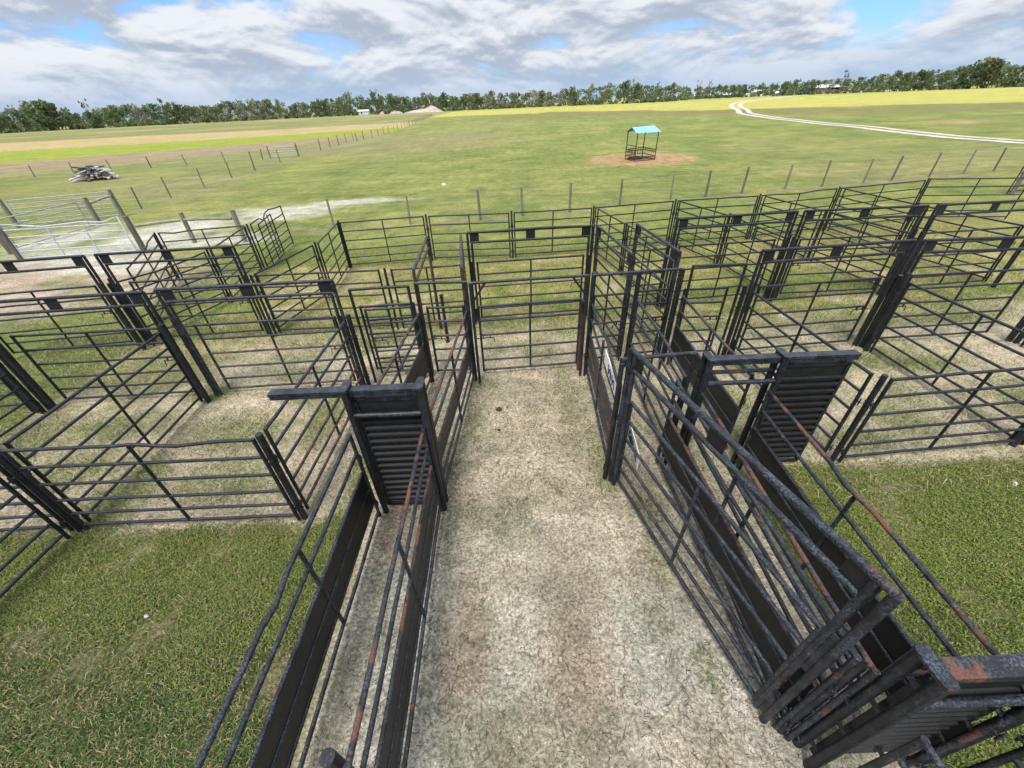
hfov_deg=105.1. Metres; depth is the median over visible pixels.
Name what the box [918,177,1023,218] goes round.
corral panel
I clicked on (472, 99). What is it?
oak tree
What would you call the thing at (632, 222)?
corral panel
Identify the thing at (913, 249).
pipe post
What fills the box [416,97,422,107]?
broadleaf tree
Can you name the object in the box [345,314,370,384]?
pipe post
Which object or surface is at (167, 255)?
overhead gate frame
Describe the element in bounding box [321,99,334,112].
oak tree
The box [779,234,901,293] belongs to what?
pipe gate
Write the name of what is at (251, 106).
moss draped tree
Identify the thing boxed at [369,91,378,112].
broadleaf tree
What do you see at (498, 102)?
moss draped tree
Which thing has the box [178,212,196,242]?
timber post
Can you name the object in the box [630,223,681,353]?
overhead gate frame
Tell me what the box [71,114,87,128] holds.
oak tree
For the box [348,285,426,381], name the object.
overhead bow
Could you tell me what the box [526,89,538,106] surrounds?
moss draped tree
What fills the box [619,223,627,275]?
pipe post
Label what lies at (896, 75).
oak tree
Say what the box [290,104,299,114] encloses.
oak tree
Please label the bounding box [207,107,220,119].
oak tree
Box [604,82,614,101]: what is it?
broadleaf tree
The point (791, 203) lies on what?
corral panel
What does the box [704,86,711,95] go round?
oak tree
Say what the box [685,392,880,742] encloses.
corral panel
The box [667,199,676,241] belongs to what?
pipe post
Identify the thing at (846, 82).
oak tree
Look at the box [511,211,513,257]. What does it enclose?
pipe post
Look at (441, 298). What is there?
pipe post
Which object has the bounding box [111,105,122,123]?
oak tree
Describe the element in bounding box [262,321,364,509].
corral panel
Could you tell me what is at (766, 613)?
corral panel
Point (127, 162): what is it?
wire fence
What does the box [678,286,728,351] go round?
pipe gate
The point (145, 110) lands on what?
oak tree
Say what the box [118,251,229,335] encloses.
corral panel
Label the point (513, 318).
pipe gate
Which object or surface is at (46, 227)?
galvanised gate
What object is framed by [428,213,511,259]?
corral panel
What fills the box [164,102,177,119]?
oak tree
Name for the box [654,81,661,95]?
pine tree
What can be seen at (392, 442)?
door
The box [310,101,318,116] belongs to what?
oak tree
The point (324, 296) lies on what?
corral panel
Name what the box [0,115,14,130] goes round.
oak tree
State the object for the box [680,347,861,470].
frame
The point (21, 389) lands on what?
corral panel
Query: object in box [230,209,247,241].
timber post
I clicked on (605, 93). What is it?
pine tree
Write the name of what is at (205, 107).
oak tree
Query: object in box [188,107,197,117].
pine tree
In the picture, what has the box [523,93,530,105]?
oak tree
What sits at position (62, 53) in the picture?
sky
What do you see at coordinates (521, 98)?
broadleaf tree
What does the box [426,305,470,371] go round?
pipe gate
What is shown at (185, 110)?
oak tree
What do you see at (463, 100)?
oak tree
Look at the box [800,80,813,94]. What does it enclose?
oak tree
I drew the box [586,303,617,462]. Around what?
corral panel
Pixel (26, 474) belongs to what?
corral panel
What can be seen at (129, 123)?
undergrowth
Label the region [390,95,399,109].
oak tree
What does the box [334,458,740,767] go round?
grass
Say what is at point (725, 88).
oak tree
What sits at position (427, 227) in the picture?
pipe post
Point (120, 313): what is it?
pipe post
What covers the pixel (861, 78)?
oak tree
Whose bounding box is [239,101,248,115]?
broadleaf tree
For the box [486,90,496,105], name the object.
oak tree
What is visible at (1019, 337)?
pipe post
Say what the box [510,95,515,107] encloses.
broadleaf tree
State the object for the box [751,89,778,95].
barn
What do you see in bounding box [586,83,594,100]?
broadleaf tree
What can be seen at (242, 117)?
moss draped tree
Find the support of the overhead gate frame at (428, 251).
on the ground at (540, 153)
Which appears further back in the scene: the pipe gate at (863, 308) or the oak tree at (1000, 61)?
the oak tree at (1000, 61)
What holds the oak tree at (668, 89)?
on the ground at (540, 153)
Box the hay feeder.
[625,126,660,161]
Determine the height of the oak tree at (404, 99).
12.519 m
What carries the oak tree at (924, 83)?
on the ground at (540, 153)
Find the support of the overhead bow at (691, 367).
on the ground at (540, 153)
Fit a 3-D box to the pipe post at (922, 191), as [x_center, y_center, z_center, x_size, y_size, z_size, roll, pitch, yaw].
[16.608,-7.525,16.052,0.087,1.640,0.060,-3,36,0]
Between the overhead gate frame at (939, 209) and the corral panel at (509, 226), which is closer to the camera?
the overhead gate frame at (939, 209)
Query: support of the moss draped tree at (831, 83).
on the ground at (540, 153)
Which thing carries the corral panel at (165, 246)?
on the ground at (540, 153)
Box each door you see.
[352,394,428,504]
[759,360,852,461]
[810,673,1023,754]
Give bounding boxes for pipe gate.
[0,285,133,353]
[0,382,20,406]
[9,327,193,399]
[128,275,263,336]
[192,315,355,389]
[257,214,284,263]
[364,306,418,373]
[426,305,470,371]
[476,254,583,317]
[477,298,581,370]
[591,292,630,357]
[593,258,624,351]
[616,400,824,700]
[627,256,668,347]
[632,287,670,352]
[672,239,775,299]
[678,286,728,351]
[737,276,882,350]
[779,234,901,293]
[875,268,1023,339]
[910,226,1020,286]
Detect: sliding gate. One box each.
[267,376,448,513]
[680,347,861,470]
[792,643,1023,767]
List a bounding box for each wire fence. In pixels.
[2,149,262,177]
[130,114,431,208]
[326,148,1020,228]
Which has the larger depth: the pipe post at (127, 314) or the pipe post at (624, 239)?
the pipe post at (624, 239)
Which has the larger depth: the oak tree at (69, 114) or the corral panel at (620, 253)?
the oak tree at (69, 114)
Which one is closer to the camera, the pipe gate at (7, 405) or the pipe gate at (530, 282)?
the pipe gate at (7, 405)
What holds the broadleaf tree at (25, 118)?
on the ground at (540, 153)
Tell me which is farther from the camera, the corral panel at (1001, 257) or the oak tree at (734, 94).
the oak tree at (734, 94)
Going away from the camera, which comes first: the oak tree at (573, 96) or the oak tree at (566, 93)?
the oak tree at (573, 96)
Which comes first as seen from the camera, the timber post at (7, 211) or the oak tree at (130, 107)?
the timber post at (7, 211)
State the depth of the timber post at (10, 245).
16.11 m
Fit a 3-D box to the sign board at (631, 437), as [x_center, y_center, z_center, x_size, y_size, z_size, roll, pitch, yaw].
[1.702,0.855,5.520,0.026,0.250,0.683,0,36,4]
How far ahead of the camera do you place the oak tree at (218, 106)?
321.08 m
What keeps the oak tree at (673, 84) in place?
on the ground at (540, 153)
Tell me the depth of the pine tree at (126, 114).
275.61 m
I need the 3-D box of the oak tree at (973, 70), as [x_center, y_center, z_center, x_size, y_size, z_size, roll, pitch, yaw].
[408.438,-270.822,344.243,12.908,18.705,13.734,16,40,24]
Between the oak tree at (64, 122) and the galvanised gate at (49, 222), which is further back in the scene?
the oak tree at (64, 122)
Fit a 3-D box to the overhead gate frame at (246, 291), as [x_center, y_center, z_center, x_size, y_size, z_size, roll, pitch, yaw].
[-4.523,-0.769,7.335,3.027,2.308,0.058,-3,36,-1]
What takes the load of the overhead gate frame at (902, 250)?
on the ground at (540, 153)
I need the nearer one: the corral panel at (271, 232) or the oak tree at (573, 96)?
the corral panel at (271, 232)
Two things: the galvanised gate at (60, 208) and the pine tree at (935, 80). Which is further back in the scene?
the pine tree at (935, 80)
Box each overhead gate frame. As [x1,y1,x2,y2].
[0,255,139,353]
[0,290,209,410]
[0,372,38,412]
[94,245,273,345]
[153,279,365,396]
[412,236,441,375]
[466,225,594,323]
[593,225,634,360]
[608,347,903,723]
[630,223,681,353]
[659,210,798,308]
[726,239,915,354]
[774,204,929,297]
[864,235,1023,346]
[902,199,1023,287]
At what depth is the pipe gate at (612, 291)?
8.78 m
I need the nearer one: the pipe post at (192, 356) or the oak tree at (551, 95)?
the pipe post at (192, 356)
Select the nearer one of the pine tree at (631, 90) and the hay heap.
the hay heap
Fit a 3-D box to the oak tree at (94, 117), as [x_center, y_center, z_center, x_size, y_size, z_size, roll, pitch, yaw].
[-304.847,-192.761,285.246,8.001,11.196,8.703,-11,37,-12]
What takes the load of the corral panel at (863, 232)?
on the ground at (540, 153)
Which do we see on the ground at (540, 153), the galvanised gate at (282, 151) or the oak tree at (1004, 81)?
the oak tree at (1004, 81)
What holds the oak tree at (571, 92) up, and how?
on the ground at (540, 153)
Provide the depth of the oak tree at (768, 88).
397.17 m
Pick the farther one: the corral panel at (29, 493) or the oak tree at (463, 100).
the oak tree at (463, 100)
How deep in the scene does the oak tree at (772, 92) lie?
422.17 m
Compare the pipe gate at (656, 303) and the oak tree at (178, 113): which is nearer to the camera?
the pipe gate at (656, 303)
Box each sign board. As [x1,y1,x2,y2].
[604,350,615,395]
[628,425,639,468]
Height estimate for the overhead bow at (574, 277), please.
2.170 m
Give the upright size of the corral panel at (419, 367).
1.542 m
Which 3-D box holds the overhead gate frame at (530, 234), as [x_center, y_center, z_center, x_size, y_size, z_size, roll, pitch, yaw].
[0.461,-2.619,9.587,2.948,2.328,0.058,-4,36,-2]
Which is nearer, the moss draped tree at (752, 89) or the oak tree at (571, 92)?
the oak tree at (571, 92)
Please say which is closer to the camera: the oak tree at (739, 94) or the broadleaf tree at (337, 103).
the broadleaf tree at (337, 103)
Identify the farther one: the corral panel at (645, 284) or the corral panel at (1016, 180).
the corral panel at (1016, 180)
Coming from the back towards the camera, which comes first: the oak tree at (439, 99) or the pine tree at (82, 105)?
the oak tree at (439, 99)
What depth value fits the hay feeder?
34.55 m
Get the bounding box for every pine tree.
[77,98,94,124]
[122,105,134,123]
[157,98,170,124]
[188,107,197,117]
[603,85,608,103]
[616,84,622,103]
[628,79,634,101]
[645,85,651,96]
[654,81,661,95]
[932,69,940,84]
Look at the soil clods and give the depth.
4.20 m
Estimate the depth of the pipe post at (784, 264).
10.09 m
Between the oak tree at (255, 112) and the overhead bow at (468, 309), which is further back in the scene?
the oak tree at (255, 112)
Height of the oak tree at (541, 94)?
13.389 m
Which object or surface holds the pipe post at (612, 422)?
on the ground at (540, 153)
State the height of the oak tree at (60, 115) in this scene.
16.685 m
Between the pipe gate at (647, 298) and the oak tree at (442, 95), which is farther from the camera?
the oak tree at (442, 95)
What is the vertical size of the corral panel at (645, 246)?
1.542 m
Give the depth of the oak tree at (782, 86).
391.10 m
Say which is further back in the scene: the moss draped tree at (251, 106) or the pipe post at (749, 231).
the moss draped tree at (251, 106)
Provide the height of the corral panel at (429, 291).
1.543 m
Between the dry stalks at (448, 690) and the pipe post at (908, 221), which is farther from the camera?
the pipe post at (908, 221)
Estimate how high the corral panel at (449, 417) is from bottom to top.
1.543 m
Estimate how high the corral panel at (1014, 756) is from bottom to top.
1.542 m
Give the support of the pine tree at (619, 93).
on the ground at (540, 153)
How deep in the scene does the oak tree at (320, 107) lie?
348.02 m
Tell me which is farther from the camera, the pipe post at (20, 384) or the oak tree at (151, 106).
the oak tree at (151, 106)
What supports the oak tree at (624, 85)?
on the ground at (540, 153)
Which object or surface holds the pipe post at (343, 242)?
on the ground at (540, 153)
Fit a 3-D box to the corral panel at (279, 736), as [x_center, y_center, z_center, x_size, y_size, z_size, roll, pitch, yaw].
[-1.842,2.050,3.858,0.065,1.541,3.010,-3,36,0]
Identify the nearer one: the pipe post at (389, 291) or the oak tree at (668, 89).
the pipe post at (389, 291)
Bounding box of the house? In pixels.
[814,84,846,93]
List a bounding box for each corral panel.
[0,363,44,437]
[0,437,300,529]
[0,465,74,531]
[0,477,70,597]
[2,332,202,521]
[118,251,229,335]
[125,234,177,316]
[157,225,261,277]
[193,433,381,767]
[209,226,262,296]
[250,205,293,266]
[253,244,329,331]
[256,269,392,332]
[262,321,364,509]
[317,223,349,293]
[339,216,427,266]
[343,428,442,767]
[376,313,431,390]
[390,264,464,327]
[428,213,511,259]
[430,311,474,490]
[513,207,592,256]
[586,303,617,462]
[593,200,673,249]
[594,208,625,271]
[621,225,666,298]
[626,299,686,456]
[629,248,665,304]
[655,380,861,730]
[666,295,754,450]
[669,195,758,241]
[671,201,726,262]
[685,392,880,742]
[719,217,786,289]
[731,291,873,452]
[735,389,1023,767]
[749,188,837,238]
[751,196,821,257]
[810,212,908,285]
[825,180,925,229]
[827,188,914,251]
[837,367,1023,461]
[857,735,946,767]
[869,282,1023,438]
[896,207,1023,281]
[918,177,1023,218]
[965,735,1023,767]
[1006,166,1023,193]
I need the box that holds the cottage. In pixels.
[357,109,369,114]
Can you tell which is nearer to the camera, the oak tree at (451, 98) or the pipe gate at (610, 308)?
the pipe gate at (610, 308)
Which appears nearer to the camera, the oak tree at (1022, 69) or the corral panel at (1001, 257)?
the corral panel at (1001, 257)
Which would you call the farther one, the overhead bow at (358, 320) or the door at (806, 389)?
the overhead bow at (358, 320)
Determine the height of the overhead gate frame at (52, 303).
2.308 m
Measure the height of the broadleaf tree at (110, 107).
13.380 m
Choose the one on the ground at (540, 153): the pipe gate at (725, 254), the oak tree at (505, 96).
the oak tree at (505, 96)
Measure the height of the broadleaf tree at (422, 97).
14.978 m
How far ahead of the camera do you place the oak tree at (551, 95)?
370.57 m
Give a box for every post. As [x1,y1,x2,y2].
[0,199,20,227]
[0,228,23,258]
[0,237,12,254]
[0,343,56,406]
[0,362,46,413]
[0,454,85,532]
[83,197,102,223]
[98,282,146,350]
[106,283,146,341]
[107,189,125,215]
[107,278,151,344]
[122,216,146,249]
[153,232,179,278]
[158,324,210,403]
[169,317,219,394]
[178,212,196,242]
[205,249,232,302]
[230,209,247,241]
[245,224,264,267]
[249,275,276,333]
[254,432,307,519]
[313,242,331,292]
[319,747,353,767]
[337,220,351,267]
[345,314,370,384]
[383,268,398,329]
[425,214,432,260]
[439,294,449,342]
[459,234,474,374]
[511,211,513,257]
[576,300,584,370]
[583,272,596,358]
[590,206,594,244]
[602,362,624,479]
[607,384,622,475]
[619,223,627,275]
[623,273,641,366]
[656,242,670,307]
[662,268,685,362]
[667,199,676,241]
[715,213,731,263]
[721,285,747,354]
[746,194,761,239]
[768,234,791,298]
[769,236,796,302]
[776,660,867,734]
[806,211,827,257]
[822,186,840,230]
[830,374,888,461]
[859,274,903,347]
[863,272,911,351]
[886,231,925,294]
[893,202,920,251]
[906,178,929,220]
[1009,171,1023,193]
[1011,436,1023,446]
[1012,328,1023,343]
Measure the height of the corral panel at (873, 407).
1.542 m
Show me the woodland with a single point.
(553, 100)
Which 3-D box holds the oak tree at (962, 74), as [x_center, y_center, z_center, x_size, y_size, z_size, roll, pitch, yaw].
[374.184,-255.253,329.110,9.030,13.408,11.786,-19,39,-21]
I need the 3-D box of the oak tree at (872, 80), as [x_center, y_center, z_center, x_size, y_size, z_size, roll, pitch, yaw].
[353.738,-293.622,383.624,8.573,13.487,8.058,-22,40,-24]
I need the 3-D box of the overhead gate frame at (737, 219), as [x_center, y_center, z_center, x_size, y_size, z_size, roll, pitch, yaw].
[5.411,-3.083,9.950,3.026,2.308,0.058,-5,36,-4]
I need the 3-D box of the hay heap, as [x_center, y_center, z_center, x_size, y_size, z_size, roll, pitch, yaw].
[11.278,-20.736,35.879,1.434,0.294,1.121,5,36,10]
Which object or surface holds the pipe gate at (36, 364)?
on the ground at (540, 153)
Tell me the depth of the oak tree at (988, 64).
316.21 m
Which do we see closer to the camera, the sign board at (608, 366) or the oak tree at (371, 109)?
the sign board at (608, 366)
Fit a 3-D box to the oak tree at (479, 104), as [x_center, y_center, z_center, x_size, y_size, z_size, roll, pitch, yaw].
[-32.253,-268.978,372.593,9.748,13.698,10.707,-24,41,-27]
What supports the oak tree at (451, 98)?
on the ground at (540, 153)
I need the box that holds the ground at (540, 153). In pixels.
[0,81,1023,767]
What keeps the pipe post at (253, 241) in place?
on the ground at (540, 153)
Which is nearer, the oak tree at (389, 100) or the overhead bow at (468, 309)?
the overhead bow at (468, 309)
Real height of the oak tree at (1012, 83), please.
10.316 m
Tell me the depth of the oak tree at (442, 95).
368.60 m
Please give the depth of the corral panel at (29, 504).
4.88 m
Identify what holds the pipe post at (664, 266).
on the ground at (540, 153)
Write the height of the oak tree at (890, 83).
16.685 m
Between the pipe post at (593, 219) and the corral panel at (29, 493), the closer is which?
the corral panel at (29, 493)
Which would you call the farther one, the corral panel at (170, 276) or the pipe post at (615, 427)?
the corral panel at (170, 276)
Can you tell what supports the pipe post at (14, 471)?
on the ground at (540, 153)
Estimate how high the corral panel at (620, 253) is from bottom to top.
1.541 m
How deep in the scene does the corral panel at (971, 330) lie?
6.85 m
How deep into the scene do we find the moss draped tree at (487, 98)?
347.11 m
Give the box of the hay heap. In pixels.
[627,155,642,159]
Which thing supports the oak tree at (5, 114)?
on the ground at (540, 153)
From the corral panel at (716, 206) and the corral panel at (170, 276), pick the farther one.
the corral panel at (716, 206)
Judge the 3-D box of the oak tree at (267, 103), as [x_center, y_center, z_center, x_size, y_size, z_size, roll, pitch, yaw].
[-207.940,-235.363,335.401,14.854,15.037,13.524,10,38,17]
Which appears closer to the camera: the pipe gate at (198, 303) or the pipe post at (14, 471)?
the pipe post at (14, 471)
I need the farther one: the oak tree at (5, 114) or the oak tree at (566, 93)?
the oak tree at (566, 93)
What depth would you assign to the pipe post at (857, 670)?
2.95 m
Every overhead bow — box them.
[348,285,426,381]
[413,280,477,381]
[468,274,588,384]
[583,267,681,375]
[606,351,697,464]
[670,263,747,362]
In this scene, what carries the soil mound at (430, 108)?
on the ground at (540, 153)
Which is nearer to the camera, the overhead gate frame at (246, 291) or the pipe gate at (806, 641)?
the pipe gate at (806, 641)
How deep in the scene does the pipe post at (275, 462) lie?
4.96 m
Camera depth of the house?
399.42 m
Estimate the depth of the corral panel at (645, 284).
10.07 m
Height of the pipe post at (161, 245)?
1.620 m
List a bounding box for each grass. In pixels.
[0,222,1023,344]
[0,510,360,767]
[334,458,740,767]
[740,450,1023,767]
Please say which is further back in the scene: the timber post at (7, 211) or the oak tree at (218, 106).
the oak tree at (218, 106)
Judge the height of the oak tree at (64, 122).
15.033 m
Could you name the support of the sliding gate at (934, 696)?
on the ground at (540, 153)
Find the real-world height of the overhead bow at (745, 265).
2.130 m
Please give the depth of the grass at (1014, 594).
4.85 m
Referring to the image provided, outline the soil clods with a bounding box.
[313,363,899,767]
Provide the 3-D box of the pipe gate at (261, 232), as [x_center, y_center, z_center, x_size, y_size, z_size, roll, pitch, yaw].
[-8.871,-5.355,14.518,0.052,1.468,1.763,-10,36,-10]
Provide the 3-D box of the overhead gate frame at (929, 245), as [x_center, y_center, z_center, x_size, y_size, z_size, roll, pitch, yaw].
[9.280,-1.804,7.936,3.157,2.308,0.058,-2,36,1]
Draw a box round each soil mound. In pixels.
[390,110,401,113]
[406,105,442,112]
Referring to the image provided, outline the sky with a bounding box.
[0,0,1023,122]
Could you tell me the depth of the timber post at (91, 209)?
20.98 m
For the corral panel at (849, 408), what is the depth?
6.19 m
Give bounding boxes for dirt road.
[729,95,1023,143]
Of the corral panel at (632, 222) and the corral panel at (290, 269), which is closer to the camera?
the corral panel at (290, 269)
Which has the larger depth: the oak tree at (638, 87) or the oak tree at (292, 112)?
the oak tree at (638, 87)
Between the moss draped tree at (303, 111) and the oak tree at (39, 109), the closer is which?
the oak tree at (39, 109)
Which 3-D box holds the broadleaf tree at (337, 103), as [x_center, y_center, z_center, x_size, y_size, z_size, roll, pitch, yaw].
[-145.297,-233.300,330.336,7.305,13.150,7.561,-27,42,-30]
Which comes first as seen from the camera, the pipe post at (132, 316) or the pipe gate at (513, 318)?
the pipe gate at (513, 318)
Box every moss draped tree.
[133,104,150,125]
[223,108,232,121]
[231,99,247,120]
[244,99,260,117]
[257,101,269,117]
[297,102,306,113]
[483,92,492,105]
[496,94,503,104]
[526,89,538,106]
[543,93,550,105]
[556,93,563,105]
[748,87,754,95]
[824,78,836,93]
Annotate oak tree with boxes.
[0,108,30,131]
[0,111,20,125]
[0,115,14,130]
[18,100,49,130]
[28,99,63,126]
[31,103,63,128]
[43,102,69,129]
[44,105,71,129]
[65,111,79,125]
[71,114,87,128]
[85,110,102,124]
[85,112,102,126]
[94,107,113,127]
[102,107,117,125]
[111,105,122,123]
[120,103,139,122]
[141,107,152,123]
[146,103,169,120]
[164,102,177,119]
[172,104,189,122]
[176,106,191,121]
[189,106,202,121]
[196,106,209,120]
[199,105,214,118]
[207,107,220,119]
[215,103,224,117]
[219,100,235,120]
[246,98,263,115]
[261,99,279,114]
[287,106,296,117]
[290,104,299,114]
[300,102,308,114]
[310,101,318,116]
[315,98,325,113]
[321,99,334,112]
[322,102,329,115]
[338,94,352,112]
[363,98,373,113]
[377,95,387,110]
[385,93,395,109]
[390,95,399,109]
[402,97,409,109]
[408,101,415,110]
[424,93,435,106]
[435,96,443,109]
[439,91,448,107]
[448,95,456,109]
[454,97,459,106]
[460,97,467,108]
[462,93,474,106]
[467,93,480,109]
[475,93,482,105]
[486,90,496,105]
[498,92,506,104]
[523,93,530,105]
[537,90,548,103]
[547,91,552,104]
[559,88,569,105]
[567,85,578,100]
[569,90,577,102]
[615,80,631,100]
[630,82,642,99]
[663,85,673,101]
[668,82,679,100]
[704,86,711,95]
[713,84,724,97]
[720,85,727,95]
[727,85,736,96]
[732,85,741,96]
[736,84,743,96]
[741,84,748,95]
[755,82,765,95]
[762,86,769,95]
[770,83,779,94]
[778,82,787,94]
[784,83,794,94]
[791,78,804,92]
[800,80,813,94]
[810,80,820,94]
[834,78,843,90]
[839,78,849,93]
[852,80,864,92]
[853,76,869,90]
[868,76,878,90]
[874,73,891,91]
[886,71,902,85]
[889,70,901,91]
[896,73,911,90]
[907,69,928,90]
[915,69,934,84]
[915,71,935,90]
[938,69,955,89]
[938,70,953,85]
[948,70,967,88]
[953,59,990,86]
[953,64,969,81]
[968,62,982,87]
[970,55,997,88]
[977,57,1005,87]
[990,61,1015,87]
[994,64,1021,86]
[1003,71,1021,86]
[1008,65,1023,82]
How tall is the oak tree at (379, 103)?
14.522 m
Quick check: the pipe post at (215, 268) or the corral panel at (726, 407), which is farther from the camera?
the pipe post at (215, 268)
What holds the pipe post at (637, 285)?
on the ground at (540, 153)
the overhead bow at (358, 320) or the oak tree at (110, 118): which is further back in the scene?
the oak tree at (110, 118)
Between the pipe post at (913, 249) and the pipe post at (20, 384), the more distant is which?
the pipe post at (913, 249)
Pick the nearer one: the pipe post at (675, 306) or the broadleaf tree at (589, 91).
the pipe post at (675, 306)
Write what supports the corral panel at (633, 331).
on the ground at (540, 153)
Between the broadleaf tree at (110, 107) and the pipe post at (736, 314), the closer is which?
the pipe post at (736, 314)
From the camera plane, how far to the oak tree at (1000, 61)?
313.77 m
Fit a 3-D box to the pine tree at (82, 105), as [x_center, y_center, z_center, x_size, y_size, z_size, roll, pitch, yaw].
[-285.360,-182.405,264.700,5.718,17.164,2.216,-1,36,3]
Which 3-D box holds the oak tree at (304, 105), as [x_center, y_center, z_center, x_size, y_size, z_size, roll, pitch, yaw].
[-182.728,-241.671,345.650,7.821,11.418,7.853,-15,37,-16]
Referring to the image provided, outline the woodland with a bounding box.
[1,66,1023,128]
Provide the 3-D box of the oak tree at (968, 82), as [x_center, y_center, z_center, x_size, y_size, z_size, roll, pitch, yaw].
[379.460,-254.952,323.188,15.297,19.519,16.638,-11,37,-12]
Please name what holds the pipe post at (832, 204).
on the ground at (540, 153)
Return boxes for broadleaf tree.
[20,113,33,131]
[22,103,40,128]
[106,104,121,126]
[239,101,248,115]
[273,98,283,118]
[279,102,287,114]
[335,98,344,113]
[344,91,356,112]
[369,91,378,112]
[396,95,404,111]
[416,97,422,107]
[420,92,428,107]
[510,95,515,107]
[518,94,524,107]
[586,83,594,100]
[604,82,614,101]
[906,72,914,86]
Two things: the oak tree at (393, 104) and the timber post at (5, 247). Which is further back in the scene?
the oak tree at (393, 104)
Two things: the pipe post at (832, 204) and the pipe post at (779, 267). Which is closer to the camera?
the pipe post at (779, 267)
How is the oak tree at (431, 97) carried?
on the ground at (540, 153)
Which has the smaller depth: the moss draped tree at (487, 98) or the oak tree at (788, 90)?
the moss draped tree at (487, 98)
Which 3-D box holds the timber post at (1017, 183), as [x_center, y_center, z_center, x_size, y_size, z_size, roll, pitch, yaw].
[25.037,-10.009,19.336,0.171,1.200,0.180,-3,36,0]
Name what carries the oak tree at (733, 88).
on the ground at (540, 153)
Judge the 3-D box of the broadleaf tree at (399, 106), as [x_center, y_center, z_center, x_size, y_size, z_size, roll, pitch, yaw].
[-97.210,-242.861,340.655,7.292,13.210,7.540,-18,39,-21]
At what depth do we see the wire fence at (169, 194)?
38.27 m
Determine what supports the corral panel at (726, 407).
on the ground at (540, 153)
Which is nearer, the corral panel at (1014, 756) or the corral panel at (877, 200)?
the corral panel at (1014, 756)
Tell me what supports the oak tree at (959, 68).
on the ground at (540, 153)
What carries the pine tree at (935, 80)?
on the ground at (540, 153)
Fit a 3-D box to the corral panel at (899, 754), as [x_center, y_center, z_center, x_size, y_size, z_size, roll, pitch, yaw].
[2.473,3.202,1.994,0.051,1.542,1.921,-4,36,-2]
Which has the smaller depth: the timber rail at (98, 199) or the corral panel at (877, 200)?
the corral panel at (877, 200)
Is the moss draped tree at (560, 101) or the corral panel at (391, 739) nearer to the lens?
the corral panel at (391, 739)
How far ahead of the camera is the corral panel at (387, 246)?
13.76 m
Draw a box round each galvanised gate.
[0,200,97,247]
[0,216,136,258]
[6,192,119,224]
[270,145,296,156]
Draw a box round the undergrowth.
[0,81,1023,132]
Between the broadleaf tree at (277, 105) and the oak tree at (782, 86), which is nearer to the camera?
the broadleaf tree at (277, 105)
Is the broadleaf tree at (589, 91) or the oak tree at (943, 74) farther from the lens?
the broadleaf tree at (589, 91)
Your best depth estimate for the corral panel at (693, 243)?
13.36 m
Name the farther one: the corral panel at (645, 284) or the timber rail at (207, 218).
the timber rail at (207, 218)
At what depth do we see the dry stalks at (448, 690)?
4.27 m
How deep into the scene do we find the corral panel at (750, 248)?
11.52 m
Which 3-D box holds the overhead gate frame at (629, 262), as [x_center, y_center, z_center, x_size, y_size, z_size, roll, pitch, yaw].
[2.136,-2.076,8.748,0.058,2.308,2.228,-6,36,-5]
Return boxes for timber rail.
[90,195,111,203]
[134,219,180,226]
[183,217,232,220]
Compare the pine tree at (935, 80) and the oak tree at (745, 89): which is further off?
the oak tree at (745, 89)
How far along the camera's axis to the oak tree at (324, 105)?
326.87 m
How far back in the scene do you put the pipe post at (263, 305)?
9.56 m
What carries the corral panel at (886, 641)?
on the ground at (540, 153)
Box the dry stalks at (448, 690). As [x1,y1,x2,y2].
[306,362,916,767]
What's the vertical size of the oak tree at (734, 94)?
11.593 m
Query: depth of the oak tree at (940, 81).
357.65 m
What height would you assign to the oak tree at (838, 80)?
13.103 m
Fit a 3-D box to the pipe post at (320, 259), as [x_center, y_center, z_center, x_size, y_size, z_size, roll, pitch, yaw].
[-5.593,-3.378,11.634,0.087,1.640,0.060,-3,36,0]
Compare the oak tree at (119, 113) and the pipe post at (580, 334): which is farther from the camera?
the oak tree at (119, 113)
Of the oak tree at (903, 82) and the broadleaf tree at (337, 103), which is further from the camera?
the oak tree at (903, 82)
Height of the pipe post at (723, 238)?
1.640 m
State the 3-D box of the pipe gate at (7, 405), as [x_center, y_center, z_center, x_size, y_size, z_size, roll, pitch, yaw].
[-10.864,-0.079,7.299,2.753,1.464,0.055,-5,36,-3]
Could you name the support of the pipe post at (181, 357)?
on the ground at (540, 153)
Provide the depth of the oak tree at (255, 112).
331.19 m

